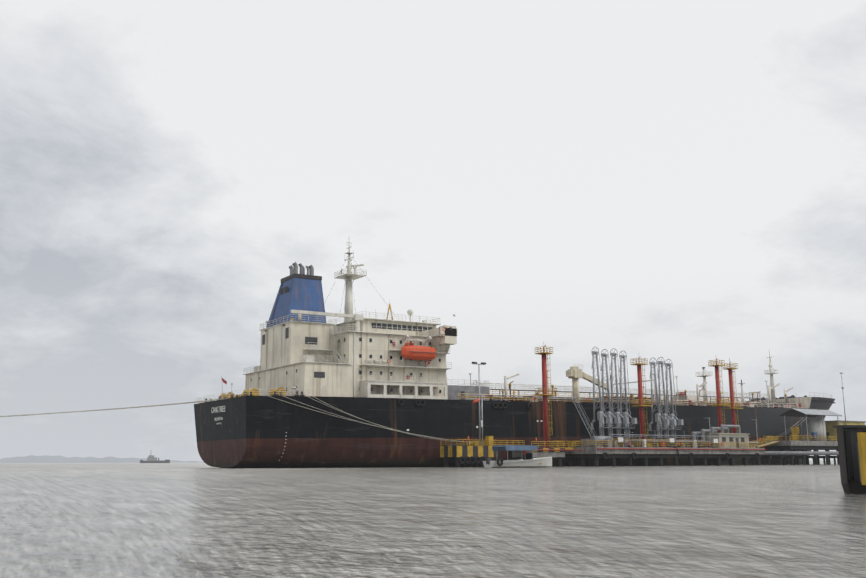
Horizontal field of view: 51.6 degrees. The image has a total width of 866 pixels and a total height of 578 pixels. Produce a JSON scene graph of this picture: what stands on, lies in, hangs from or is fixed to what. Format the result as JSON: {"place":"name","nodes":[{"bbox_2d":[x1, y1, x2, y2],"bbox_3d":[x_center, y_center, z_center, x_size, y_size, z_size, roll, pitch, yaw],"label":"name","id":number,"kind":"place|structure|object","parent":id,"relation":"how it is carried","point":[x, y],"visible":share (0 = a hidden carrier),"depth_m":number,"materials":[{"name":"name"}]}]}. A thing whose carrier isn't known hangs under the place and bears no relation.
{"place":"outdoors","nodes":[
{"label":"outdoors","id":0,"kind":"place"},
{"bbox_2d":[0,455,199,462],"bbox_3d":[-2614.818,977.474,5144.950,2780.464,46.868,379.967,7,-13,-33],"label":"shore land","id":1,"kind":"structure","parent":0,"point":[43,459],"depth_m":5480.54,"materials":[{"name":"grey"}]},
{"bbox_2d":[0,460,865,577],"bbox_3d":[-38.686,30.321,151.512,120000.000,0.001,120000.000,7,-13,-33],"label":"sea water","id":2,"kind":"structure","parent":0,"point":[133,520],"depth_m":15.16,"materials":[{"name":"grey liquid"}]},
{"bbox_2d":[140,455,169,462],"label":"distant boat","id":3,"kind":"object","parent":2,"relation":"on","point":[151,459],"visible":0.96,"depth_m":1403.10,"materials":[{"name":"metal"}]},
{"bbox_2d":[194,396,824,467],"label":"ship hull","id":4,"kind":"object","parent":2,"relation":"in","point":[248,431],"visible":0.56,"depth_m":157.38,"materials":[{"name":"black metal"}]},
{"bbox_2d":[211,406,224,412],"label":"ship name lettering","id":5,"kind":"object","parent":4,"relation":"attached to","point":[221,409],"visible":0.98,"depth_m":154.13},
{"bbox_2d":[243,304,456,398],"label":"ship superstructure","id":6,"kind":"object","parent":4,"relation":"on","point":[344,359],"visible":0.96,"depth_m":159.76,"materials":[{"name":"white metal"}]},
{"bbox_2d":[267,262,362,330],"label":"funnel","id":7,"kind":"object","parent":6,"relation":"on","point":[301,293],"visible":0.94,"depth_m":163.41,"materials":[{"name":"blue metal"}]},
{"bbox_2d":[324,239,388,321],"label":"mast","id":8,"kind":"object","parent":6,"relation":"on","point":[348,277],"visible":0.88,"depth_m":172.18,"materials":[{"name":"white metal"}]},
{"bbox_2d":[401,335,435,366],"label":"lifeboat on davit","id":9,"kind":"object","parent":6,"relation":"attached to","point":[411,351],"visible":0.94,"depth_m":161.06,"materials":[{"name":"orange plastic"}]},
{"bbox_2d":[198,350,831,456],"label":"tanker deck fittings","id":10,"kind":"object","parent":4,"relation":"on","point":[574,373],"visible":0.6,"depth_m":191.95,"materials":[{"name":"grey metal"}]},
{"bbox_2d":[744,397,834,409],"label":"forecastle","id":11,"kind":"object","parent":4,"relation":"attached to","point":[822,403],"visible":0.44,"depth_m":225.59,"materials":[{"name":"white metal"}]},
{"bbox_2d":[483,445,551,467],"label":"launch","id":12,"kind":"object","parent":2,"relation":"on","point":[528,460],"visible":0.92,"depth_m":142.40,"materials":[{"name":"white paint"}]},
{"bbox_2d":[440,345,865,466],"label":"jetty","id":13,"kind":"object","parent":2,"relation":"on","point":[713,444],"visible":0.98,"depth_m":180.69,"materials":[{"name":"metal"}]},
{"bbox_2d":[0,395,807,442],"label":"mooring lines","id":14,"kind":"object","parent":13,"relation":"on","point":[281,400],"visible":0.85,"depth_m":149.16,"materials":[{"name":"fabric"}]},
{"bbox_2d":[833,425,865,493],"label":"fender dolphin","id":15,"kind":"object","parent":2,"relation":"in","point":[851,439],"visible":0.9,"depth_m":27.46,"materials":[{"name":"black paint"}]},
{"bbox_2d":[0,0,865,461],"label":"sky","id":16,"kind":"structure","parent":0,"point":[683,182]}
]}

